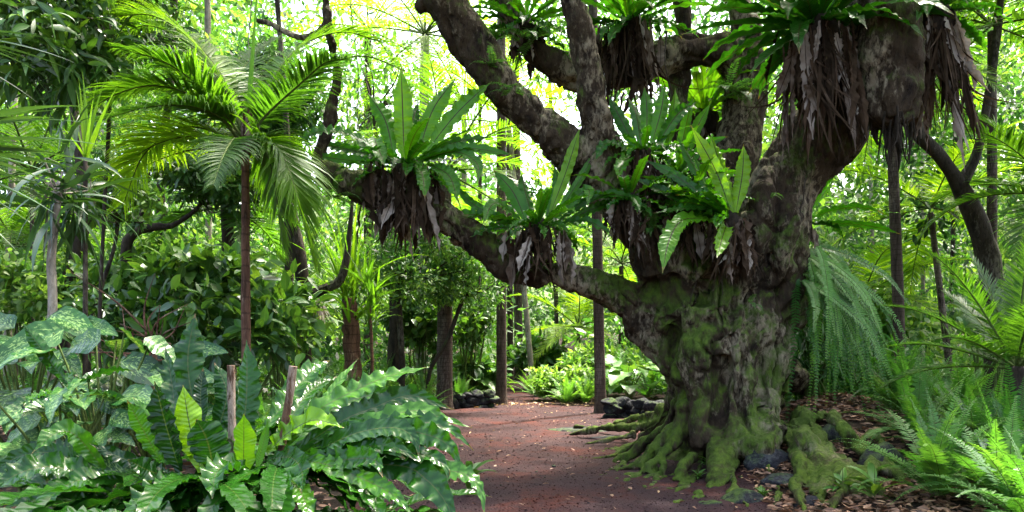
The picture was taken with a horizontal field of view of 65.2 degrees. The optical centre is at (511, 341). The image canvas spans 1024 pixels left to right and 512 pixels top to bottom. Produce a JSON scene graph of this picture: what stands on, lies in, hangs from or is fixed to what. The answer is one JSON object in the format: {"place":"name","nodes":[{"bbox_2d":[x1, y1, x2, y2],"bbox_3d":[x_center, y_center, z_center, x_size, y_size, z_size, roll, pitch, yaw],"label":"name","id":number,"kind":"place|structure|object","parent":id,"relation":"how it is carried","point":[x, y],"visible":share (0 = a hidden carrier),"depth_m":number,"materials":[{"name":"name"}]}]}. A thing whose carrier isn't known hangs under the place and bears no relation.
{"place":"outdoors","nodes":[
{"label":"outdoors","id":0,"kind":"place"},
{"bbox_2d":[0,331,1000,511],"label":"ground","id":1,"kind":"structure","parent":0,"point":[336,503],"depth_m":8.46,"materials":[{"name":"soil"}]},
{"bbox_2d":[0,238,82,389],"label":"shrub","id":2,"kind":"object","parent":1,"relation":"on","point":[35,289],"visible":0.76,"depth_m":12.08,"materials":[{"name":"green plant"}]},
{"bbox_2d":[0,30,89,108],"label":"fan palm","id":3,"kind":"object","parent":1,"relation":"on","point":[6,47],"visible":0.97,"depth_m":4.22,"materials":[{"name":"green plant"}]},
{"bbox_2d":[0,105,102,250],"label":"fan palm","id":4,"kind":"object","parent":1,"relation":"on","point":[4,113],"visible":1,"depth_m":3.39,"materials":[{"name":"green plant"}]},
{"bbox_2d":[0,174,113,381],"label":"palm tree","id":5,"kind":"object","parent":1,"relation":"on","point":[4,212],"visible":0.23,"depth_m":15.50,"materials":[{"name":"green plant"}]},
{"bbox_2d":[0,306,117,491],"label":"dumb cane","id":6,"kind":"object","parent":1,"relation":"on","point":[72,322],"visible":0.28,"depth_m":6.18,"materials":[{"name":"green plant"}]},
{"bbox_2d":[0,387,139,507],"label":"dumb cane","id":7,"kind":"object","parent":1,"relation":"on","point":[119,419],"visible":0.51,"depth_m":5.41,"materials":[{"name":"green plant"}]},
{"bbox_2d":[0,0,151,399],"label":"tree","id":8,"kind":"object","parent":1,"relation":"on","point":[59,20],"visible":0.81,"depth_m":7.88,"materials":[{"name":"green plant"}]},
{"bbox_2d":[20,323,131,411],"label":"birds nest fern","id":9,"kind":"object","parent":1,"relation":"on","point":[51,362],"visible":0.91,"depth_m":5.40,"materials":[{"name":"green plant"}]},
{"bbox_2d":[0,90,152,508],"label":"tree","id":10,"kind":"object","parent":1,"relation":"on","point":[70,180],"visible":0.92,"depth_m":6.29,"materials":[{"name":"green plant"}]},
{"bbox_2d":[0,82,168,384],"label":"palm tree","id":11,"kind":"object","parent":1,"relation":"on","point":[12,131],"visible":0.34,"depth_m":14.18,"materials":[{"name":"green plant"}]},
{"bbox_2d":[62,73,117,408],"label":"spiky plant","id":12,"kind":"object","parent":1,"relation":"on","point":[86,129],"visible":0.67,"depth_m":6.58,"materials":[{"name":"green plant"}]},
{"bbox_2d":[0,0,203,88],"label":"tree","id":13,"kind":"object","parent":1,"relation":"on","point":[146,34],"visible":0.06,"depth_m":9.94,"materials":[{"name":"green plant"}]},
{"bbox_2d":[58,242,147,391],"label":"shrub","id":14,"kind":"object","parent":1,"relation":"on","point":[93,275],"visible":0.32,"depth_m":11.54,"materials":[{"name":"green plant"}]},
{"bbox_2d":[0,319,213,497],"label":"dumb cane","id":15,"kind":"object","parent":1,"relation":"on","point":[144,367],"visible":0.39,"depth_m":5.67,"materials":[{"name":"green plant"}]},
{"bbox_2d":[66,163,167,372],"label":"tree","id":16,"kind":"object","parent":1,"relation":"on","point":[151,190],"visible":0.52,"depth_m":10.47,"materials":[{"name":"green plant"}]},
{"bbox_2d":[57,0,189,415],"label":"tree","id":17,"kind":"object","parent":1,"relation":"on","point":[77,247],"visible":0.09,"depth_m":12.44,"materials":[{"name":"brown plant"}]},
{"bbox_2d":[72,272,178,446],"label":"shrub","id":18,"kind":"object","parent":1,"relation":"on","point":[112,314],"visible":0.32,"depth_m":9.54,"materials":[{"name":"green plant"}]},
{"bbox_2d":[69,271,189,388],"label":"fern","id":19,"kind":"object","parent":1,"relation":"on","point":[144,327],"visible":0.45,"depth_m":7.58,"materials":[{"name":"green plant"}]},
{"bbox_2d":[0,418,259,511],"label":"birds nest fern","id":20,"kind":"object","parent":1,"relation":"on","point":[46,470],"visible":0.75,"depth_m":4.47,"materials":[{"name":"green plant"}]},
{"bbox_2d":[63,340,238,467],"bbox_3d":[-2.869,0.665,6.537,1.357,1.348,1.328,0,0,44],"label":"dumb cane","id":21,"kind":"object","parent":1,"relation":"on","point":[208,350],"visible":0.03,"depth_m":6.54,"materials":[{"name":"green plant"}]},
{"bbox_2d":[105,226,221,390],"bbox_3d":[-6.368,-0.511,14.491,2.252,3.298,1.417,0,0,0],"label":"shrub","id":22,"kind":"object","parent":1,"relation":"on","point":[181,242],"visible":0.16,"depth_m":14.40,"materials":[{"name":"green plant"}]},
{"bbox_2d":[28,480,321,511],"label":"birds nest fern","id":23,"kind":"object","parent":1,"relation":"on","point":[64,509],"visible":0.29,"depth_m":4.08,"materials":[{"name":"green plant"}]},
{"bbox_2d":[120,129,263,382],"bbox_3d":[-4.627,-0.917,11.885,2.112,4.442,1.530,0,0,-29],"label":"tree","id":24,"kind":"object","parent":1,"relation":"on","point":[185,176],"visible":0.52,"depth_m":11.75,"materials":[{"name":"green plant"}]},
{"bbox_2d":[124,236,276,403],"bbox_3d":[-3.776,0.034,9.795,1.903,2.546,1.244,0,0,0],"label":"shrub","id":25,"kind":"object","parent":1,"relation":"on","point":[165,259],"visible":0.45,"depth_m":9.50,"materials":[{"name":"green plant"}]},
{"bbox_2d":[74,314,346,511],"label":"birds nest fern","id":26,"kind":"object","parent":1,"relation":"on","point":[179,401],"visible":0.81,"depth_m":4.69,"materials":[{"name":"green plant"}]},
{"bbox_2d":[105,238,342,440],"bbox_3d":[-3.344,0.045,9.381,2.484,2.471,1.957,0,0,26],"label":"shrub","id":27,"kind":"object","parent":1,"relation":"on","point":[278,319],"visible":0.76,"depth_m":9.07,"materials":[{"name":"green plant"}]},
{"bbox_2d":[139,139,314,355],"bbox_3d":[-4.373,-0.850,12.566,2.698,4.474,2.539,0,0,-43],"label":"palm tree","id":28,"kind":"object","parent":1,"relation":"on","point":[227,223],"visible":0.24,"depth_m":12.53,"materials":[{"name":"green plant"}]},
{"bbox_2d":[227,365,235,475],"bbox_3d":[-1.711,0.818,4.901,0.065,1.346,0.052,0,0,0],"label":"wooden stake","id":29,"kind":"object","parent":1,"relation":"on","point":[231,397],"visible":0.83,"depth_m":4.88,"materials":[{"name":"grey wood"}]},
{"bbox_2d":[63,0,412,363],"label":"palm tree","id":30,"kind":"object","parent":1,"relation":"on","point":[282,175],"visible":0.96,"depth_m":7.92,"materials":[{"name":"green plant"}]},
{"bbox_2d":[206,24,329,375],"bbox_3d":[-5.100,-2.729,17.105,2.293,8.120,2.618,0,0,38],"label":"tree","id":31,"kind":"object","parent":1,"relation":"on","point":[304,122],"visible":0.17,"depth_m":16.85,"materials":[{"name":"green plant"}]},
{"bbox_2d":[277,366,296,450],"bbox_3d":[-1.375,0.825,4.801,0.176,1.358,0.057,0,0,0],"label":"wooden stake","id":32,"kind":"object","parent":1,"relation":"on","point":[290,390],"visible":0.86,"depth_m":4.78,"materials":[{"name":"grey wood"}]},
{"bbox_2d":[251,294,332,409],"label":"shrub","id":33,"kind":"object","parent":1,"relation":"on","point":[305,346],"visible":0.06,"depth_m":12.50,"materials":[{"name":"green plant"}]},
{"bbox_2d":[275,0,353,368],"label":"tree","id":34,"kind":"object","parent":1,"relation":"on","point":[299,255],"visible":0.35,"depth_m":13.94,"materials":[{"name":"brown plant"}]},
{"bbox_2d":[156,358,485,511],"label":"birds nest fern","id":35,"kind":"object","parent":1,"relation":"on","point":[355,435],"visible":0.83,"depth_m":4.71,"materials":[{"name":"green plant"}]},
{"bbox_2d":[275,199,433,386],"bbox_3d":[-2.931,-0.675,14.605,2.964,4.167,3.003,0,0,-34],"label":"screw pine","id":36,"kind":"object","parent":1,"relation":"on","point":[350,324],"visible":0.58,"depth_m":14.37,"materials":[{"name":"green plant"}]},
{"bbox_2d":[284,0,453,373],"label":"palm tree","id":37,"kind":"object","parent":1,"relation":"on","point":[367,336],"visible":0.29,"depth_m":24.89,"materials":[{"name":"green plant"}]},
{"bbox_2d":[339,246,400,374],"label":"screw pine","id":38,"kind":"object","parent":1,"relation":"on","point":[369,293],"visible":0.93,"depth_m":13.47,"materials":[{"name":"green plant"}]},
{"bbox_2d":[309,3,449,385],"bbox_3d":[-3.024,-2.854,17.568,2.777,8.730,2.729,0,0,-36],"label":"tree","id":39,"kind":"object","parent":1,"relation":"on","point":[393,348],"visible":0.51,"depth_m":17.39,"materials":[{"name":"green plant"}]},
{"bbox_2d":[293,484,490,511],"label":"birds nest fern","id":40,"kind":"object","parent":1,"relation":"on","point":[413,499],"visible":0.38,"depth_m":4.93,"materials":[{"name":"green plant"}]},
{"bbox_2d":[304,0,533,383],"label":"palm tree","id":41,"kind":"object","parent":1,"relation":"on","point":[424,40],"visible":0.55,"depth_m":21.92,"materials":[{"name":"green plant"}]},
{"bbox_2d":[348,226,490,386],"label":"tree","id":42,"kind":"object","parent":1,"relation":"on","point":[411,278],"visible":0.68,"depth_m":15.15,"materials":[{"name":"green plant"}]},
{"bbox_2d":[373,285,471,388],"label":"shrub","id":43,"kind":"object","parent":1,"relation":"on","point":[420,330],"visible":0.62,"depth_m":17.84,"materials":[{"name":"green plant"}]},
{"bbox_2d":[308,46,559,409],"bbox_3d":[-1.575,-2.238,17.197,5.448,7.764,5.637,0,0,0],"label":"palm tree","id":44,"kind":"object","parent":1,"relation":"on","point":[444,360],"visible":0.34,"depth_m":16.84,"materials":[{"name":"green plant"}]},
{"bbox_2d":[416,243,512,387],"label":"tree","id":45,"kind":"object","parent":1,"relation":"on","point":[493,281],"visible":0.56,"depth_m":16.15,"materials":[{"name":"green plant"}]},
{"bbox_2d":[452,293,495,392],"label":"shrub","id":46,"kind":"object","parent":1,"relation":"on","point":[475,325],"visible":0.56,"depth_m":18.97,"materials":[{"name":"green plant"}]},
{"bbox_2d":[374,0,578,349],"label":"palm tree","id":47,"kind":"object","parent":1,"relation":"on","point":[464,177],"visible":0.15,"depth_m":26.80,"materials":[{"name":"green plant"}]},
{"bbox_2d":[453,389,499,408],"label":"lava stone wall","id":48,"kind":"structure","parent":1,"relation":"on","point":[488,398],"depth_m":17.24,"materials":[{"name":"grey stone"}]},
{"bbox_2d":[453,349,512,391],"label":"shrub","id":49,"kind":"object","parent":1,"relation":"on","point":[487,368],"visible":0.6,"depth_m":19.16,"materials":[{"name":"green plant"}]},
{"bbox_2d":[0,344,987,451],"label":"undergrowth","id":50,"kind":"object","parent":1,"relation":"on","point":[268,401],"visible":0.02,"depth_m":18.25,"materials":[{"name":"green plant"}]},
{"bbox_2d":[6,341,982,399],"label":"fern undergrowth","id":51,"kind":"object","parent":1,"relation":"on","point":[620,390],"visible":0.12,"depth_m":18.91,"materials":[{"name":"green plant"}]},
{"bbox_2d":[418,37,576,373],"bbox_3d":[-0.367,-3.426,23.181,5.565,10.022,5.876,0,0,0],"label":"palm tree","id":52,"kind":"object","parent":1,"relation":"on","point":[526,320],"visible":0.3,"depth_m":22.93,"materials":[{"name":"green plant"}]},
{"bbox_2d":[403,0,603,404],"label":"palm tree","id":53,"kind":"object","parent":1,"relation":"on","point":[501,376],"visible":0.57,"depth_m":18.21,"materials":[{"name":"brown plant"}]},
{"bbox_2d":[441,4,571,379],"bbox_3d":[-0.325,-5.641,29.970,5.868,14.483,5.244,0,0,0],"label":"palm tree","id":54,"kind":"object","parent":1,"relation":"on","point":[510,328],"visible":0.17,"depth_m":29.91,"materials":[{"name":"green plant"}]},
{"bbox_2d":[0,0,1023,382],"bbox_3d":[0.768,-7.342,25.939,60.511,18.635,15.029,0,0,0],"label":"foliage","id":55,"kind":"object","parent":1,"relation":"on","point":[232,18],"visible":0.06,"depth_m":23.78,"materials":[{"name":"green plant"}]},
{"bbox_2d":[482,0,571,380],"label":"palm tree","id":56,"kind":"object","parent":1,"relation":"on","point":[518,313],"visible":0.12,"depth_m":28.87,"materials":[{"name":"green plant"}]},
{"bbox_2d":[506,327,571,379],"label":"shrub","id":57,"kind":"object","parent":1,"relation":"on","point":[552,356],"visible":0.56,"depth_m":23.59,"materials":[{"name":"green plant"}]},
{"bbox_2d":[524,363,606,399],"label":"shrub","id":58,"kind":"object","parent":1,"relation":"on","point":[548,382],"visible":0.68,"depth_m":19.10,"materials":[{"name":"green plant"}]},
{"bbox_2d":[506,274,631,373],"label":"palm tree","id":59,"kind":"object","parent":1,"relation":"on","point":[578,318],"visible":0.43,"depth_m":23.68,"materials":[{"name":"green plant"}]},
{"bbox_2d":[256,0,926,511],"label":"ancient tree","id":60,"kind":"object","parent":1,"relation":"on","point":[716,356],"visible":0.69,"depth_m":8.81,"materials":[{"name":"brown plant"}]},
{"bbox_2d":[296,68,514,262],"bbox_3d":[-1.131,-1.913,8.707,2.167,2.171,1.498,0,0,24],"label":"birds nest fern","id":61,"kind":"object","parent":60,"relation":"attached to","point":[408,131],"visible":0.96,"depth_m":8.62,"materials":[{"name":"green plant"}]},
{"bbox_2d":[489,16,565,71],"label":"fern","id":62,"kind":"object","parent":60,"relation":"attached to","point":[532,30],"visible":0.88,"depth_m":9.51,"materials":[{"name":"green plant"}]},
{"bbox_2d":[473,0,604,81],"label":"birds nest fern","id":63,"kind":"object","parent":60,"relation":"attached to","point":[528,20],"visible":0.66,"depth_m":9.65,"materials":[{"name":"green plant"}]},
{"bbox_2d":[460,128,645,295],"bbox_3d":[0.392,-1.401,8.751,1.707,1.901,1.691,0,0,-42],"label":"birds nest fern","id":64,"kind":"object","parent":60,"relation":"attached to","point":[535,238],"visible":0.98,"depth_m":8.68,"materials":[{"name":"green plant"}]},
{"bbox_2d":[572,155,685,268],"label":"birds nest fern","id":65,"kind":"object","parent":60,"relation":"attached to","point":[640,237],"visible":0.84,"depth_m":8.61,"materials":[{"name":"green plant"}]},
{"bbox_2d":[564,0,715,123],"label":"birds nest fern","id":66,"kind":"object","parent":60,"relation":"attached to","point":[630,32],"visible":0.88,"depth_m":9.68,"materials":[{"name":"green plant"}]},
{"bbox_2d":[595,84,698,218],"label":"birds nest fern","id":67,"kind":"object","parent":60,"relation":"attached to","point":[647,123],"visible":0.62,"depth_m":8.96,"materials":[{"name":"green plant"}]},
{"bbox_2d":[629,126,762,287],"bbox_3d":[1.995,-1.420,8.465,1.330,1.768,1.020,0,0,-15],"label":"birds nest fern","id":68,"kind":"object","parent":60,"relation":"attached to","point":[728,234],"visible":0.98,"depth_m":8.48,"materials":[{"name":"green plant"}]},
{"bbox_2d":[651,97,741,201],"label":"birds nest fern","id":69,"kind":"object","parent":60,"relation":"attached to","point":[687,135],"visible":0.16,"depth_m":9.30,"materials":[{"name":"green plant"}]},
{"bbox_2d":[641,156,754,267],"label":"birds nest fern","id":70,"kind":"object","parent":60,"relation":"attached to","point":[698,232],"visible":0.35,"depth_m":8.69,"materials":[{"name":"green plant"}]},
{"bbox_2d":[624,31,776,140],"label":"birds nest fern","id":71,"kind":"object","parent":60,"relation":"attached to","point":[704,99],"visible":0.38,"depth_m":11.03,"materials":[{"name":"green plant"}]},
{"bbox_2d":[676,0,953,170],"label":"birds nest fern","id":72,"kind":"object","parent":60,"relation":"attached to","point":[813,49],"visible":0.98,"depth_m":7.96,"materials":[{"name":"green plant"}]},
{"bbox_2d":[785,243,910,422],"bbox_3d":[3.917,-0.062,8.944,1.728,2.207,1.318,0,0,0],"label":"hanging fern","id":73,"kind":"object","parent":60,"relation":"hanging from","point":[829,276],"visible":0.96,"depth_m":8.97,"materials":[{"name":"green plant"}]},
{"bbox_2d":[810,178,906,248],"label":"birds nest fern","id":74,"kind":"object","parent":60,"relation":"attached to","point":[834,225],"visible":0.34,"depth_m":9.92,"materials":[{"name":"green plant"}]},
{"bbox_2d":[853,0,1023,168],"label":"birds nest fern","id":75,"kind":"object","parent":60,"relation":"attached to","point":[948,62],"visible":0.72,"depth_m":8.11,"materials":[{"name":"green plant"}]},
{"bbox_2d":[553,228,635,350],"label":"palm tree","id":76,"kind":"object","parent":1,"relation":"on","point":[616,256],"visible":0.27,"depth_m":24.94,"materials":[{"name":"green plant"}]},
{"bbox_2d":[589,0,605,412],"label":"palm tree","id":77,"kind":"object","parent":1,"relation":"on","point":[599,365],"visible":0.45,"depth_m":16.11,"materials":[{"name":"brown plant"}]},
{"bbox_2d":[554,340,645,381],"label":"shrub","id":78,"kind":"object","parent":1,"relation":"on","point":[584,356],"visible":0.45,"depth_m":20.76,"materials":[{"name":"green plant"}]},
{"bbox_2d":[589,354,659,399],"bbox_3d":[2.662,0.878,17.762,1.493,1.155,1.707,0,0,-20],"label":"elephant ear","id":79,"kind":"object","parent":1,"relation":"on","point":[615,375],"visible":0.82,"depth_m":17.60},
{"bbox_2d":[600,396,663,417],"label":"lava stone wall","id":80,"kind":"structure","parent":1,"relation":"on","point":[622,407],"depth_m":14.87,"materials":[{"name":"grey stone"}]},
{"bbox_2d":[743,449,790,472],"bbox_3d":[2.712,1.294,8.331,0.507,0.522,0.578,0,0,33],"label":"rock","id":81,"kind":"object","parent":1,"relation":"on","point":[760,461],"visible":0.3,"depth_m":8.17,"materials":[{"name":"grey stone"}]},
{"bbox_2d":[785,282,856,401],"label":"shrub","id":82,"kind":"object","parent":1,"relation":"on","point":[804,342],"visible":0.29,"depth_m":10.44,"materials":[{"name":"green plant"}]},
{"bbox_2d":[788,316,920,404],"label":"shrub","id":83,"kind":"object","parent":1,"relation":"on","point":[872,360],"visible":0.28,"depth_m":11.05,"materials":[{"name":"green plant"}]},
{"bbox_2d":[740,391,1010,511],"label":"leaf litter","id":84,"kind":"object","parent":1,"relation":"on","point":[941,507],"visible":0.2,"depth_m":7.13,"materials":[{"name":"brown plant"}]},
{"bbox_2d":[843,462,908,498],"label":"seedling","id":85,"kind":"object","parent":1,"relation":"on","point":[873,487],"visible":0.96,"depth_m":6.75,"materials":[{"name":"green plant"}]},
{"bbox_2d":[802,291,954,380],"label":"shrub","id":86,"kind":"object","parent":1,"relation":"on","point":[913,319],"visible":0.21,"depth_m":14.48,"materials":[{"name":"green plant"}]},
{"bbox_2d":[762,7,1023,366],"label":"palm tree","id":87,"kind":"object","parent":1,"relation":"on","point":[896,257],"visible":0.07,"depth_m":12.93,"materials":[{"name":"green plant"}]},
{"bbox_2d":[841,334,944,412],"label":"sword fern","id":88,"kind":"object","parent":1,"relation":"on","point":[886,404],"visible":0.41,"depth_m":9.53,"materials":[{"name":"green plant"}]},
{"bbox_2d":[814,222,972,374],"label":"palm tree","id":89,"kind":"object","parent":1,"relation":"on","point":[881,259],"visible":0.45,"depth_m":14.30,"materials":[{"name":"green plant"}]},
{"bbox_2d":[808,321,978,403],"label":"sword fern","id":90,"kind":"object","parent":1,"relation":"on","point":[910,357],"visible":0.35,"depth_m":9.46,"materials":[{"name":"green plant"}]},
{"bbox_2d":[843,329,1002,446],"bbox_3d":[4.381,0.460,8.361,1.863,1.181,2.049,0,0,9],"label":"sword fern","id":91,"kind":"object","parent":1,"relation":"on","point":[906,394],"visible":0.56,"depth_m":8.41,"materials":[{"name":"green plant"}]},
{"bbox_2d":[825,120,1023,385],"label":"palm tree","id":92,"kind":"object","parent":1,"relation":"on","point":[937,179],"visible":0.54,"depth_m":13.48,"materials":[{"name":"green plant"}]},
{"bbox_2d":[826,377,1022,498],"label":"sword fern","id":93,"kind":"object","parent":1,"relation":"on","point":[932,457],"visible":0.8,"depth_m":6.61,"materials":[{"name":"green plant"}]},
{"bbox_2d":[860,345,1005,421],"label":"sword fern","id":94,"kind":"object","parent":1,"relation":"on","point":[953,381],"visible":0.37,"depth_m":8.84,"materials":[{"name":"green plant"}]},
{"bbox_2d":[874,358,1023,469],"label":"sword fern","id":95,"kind":"object","parent":1,"relation":"on","point":[978,423],"visible":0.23,"depth_m":7.25,"materials":[{"name":"green plant"}]},
{"bbox_2d":[875,230,1023,425],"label":"palm","id":96,"kind":"object","parent":1,"relation":"on","point":[1003,334],"visible":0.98,"depth_m":7.55,"materials":[{"name":"green plant"}]},
{"bbox_2d":[908,0,1004,397],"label":"tree","id":97,"kind":"object","parent":1,"relation":"on","point":[986,251],"visible":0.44,"depth_m":11.37,"materials":[{"name":"brown plant"}]},
{"bbox_2d":[890,378,1023,503],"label":"sword fern","id":98,"kind":"object","parent":1,"relation":"on","point":[1006,446],"visible":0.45,"depth_m":6.29,"materials":[{"name":"green plant"}]},
{"bbox_2d":[893,419,1023,511],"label":"sword fern","id":99,"kind":"object","parent":1,"relation":"on","point":[1009,503],"visible":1,"depth_m":5.63,"materials":[{"name":"green plant"}]},
{"bbox_2d":[910,349,1023,457],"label":"sword fern","id":100,"kind":"object","parent":1,"relation":"on","point":[1005,411],"visible":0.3,"depth_m":7.14,"materials":[{"name":"green plant"}]},
{"bbox_2d":[915,106,1023,268],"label":"palm tree","id":101,"kind":"object","parent":1,"relation":"on","point":[1010,141],"visible":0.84,"depth_m":10.47,"materials":[{"name":"green plant"}]},
{"bbox_2d":[934,0,1023,243],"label":"palm tree","id":102,"kind":"object","parent":1,"relation":"on","point":[992,172],"visible":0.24,"depth_m":11.95,"materials":[{"name":"green plant"}]},
{"bbox_2d":[950,278,1019,399],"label":"shrub","id":103,"kind":"object","parent":1,"relation":"on","point":[976,358],"visible":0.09,"depth_m":10.01,"materials":[{"name":"green plant"}]},
{"bbox_2d":[0,188,1019,359],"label":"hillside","id":104,"kind":"structure","parent":0,"point":[576,259],"depth_m":67.72,"materials":[{"name":"green plant"}]},
{"bbox_2d":[0,0,1023,204],"label":"sky","id":105,"kind":"structure","parent":0,"point":[342,45],"materials":[{"name":"white"}]},
{"bbox_2d":[349,378,783,511],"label":"path","id":106,"kind":"structure","parent":0,"point":[554,477],"depth_m":8.83,"materials":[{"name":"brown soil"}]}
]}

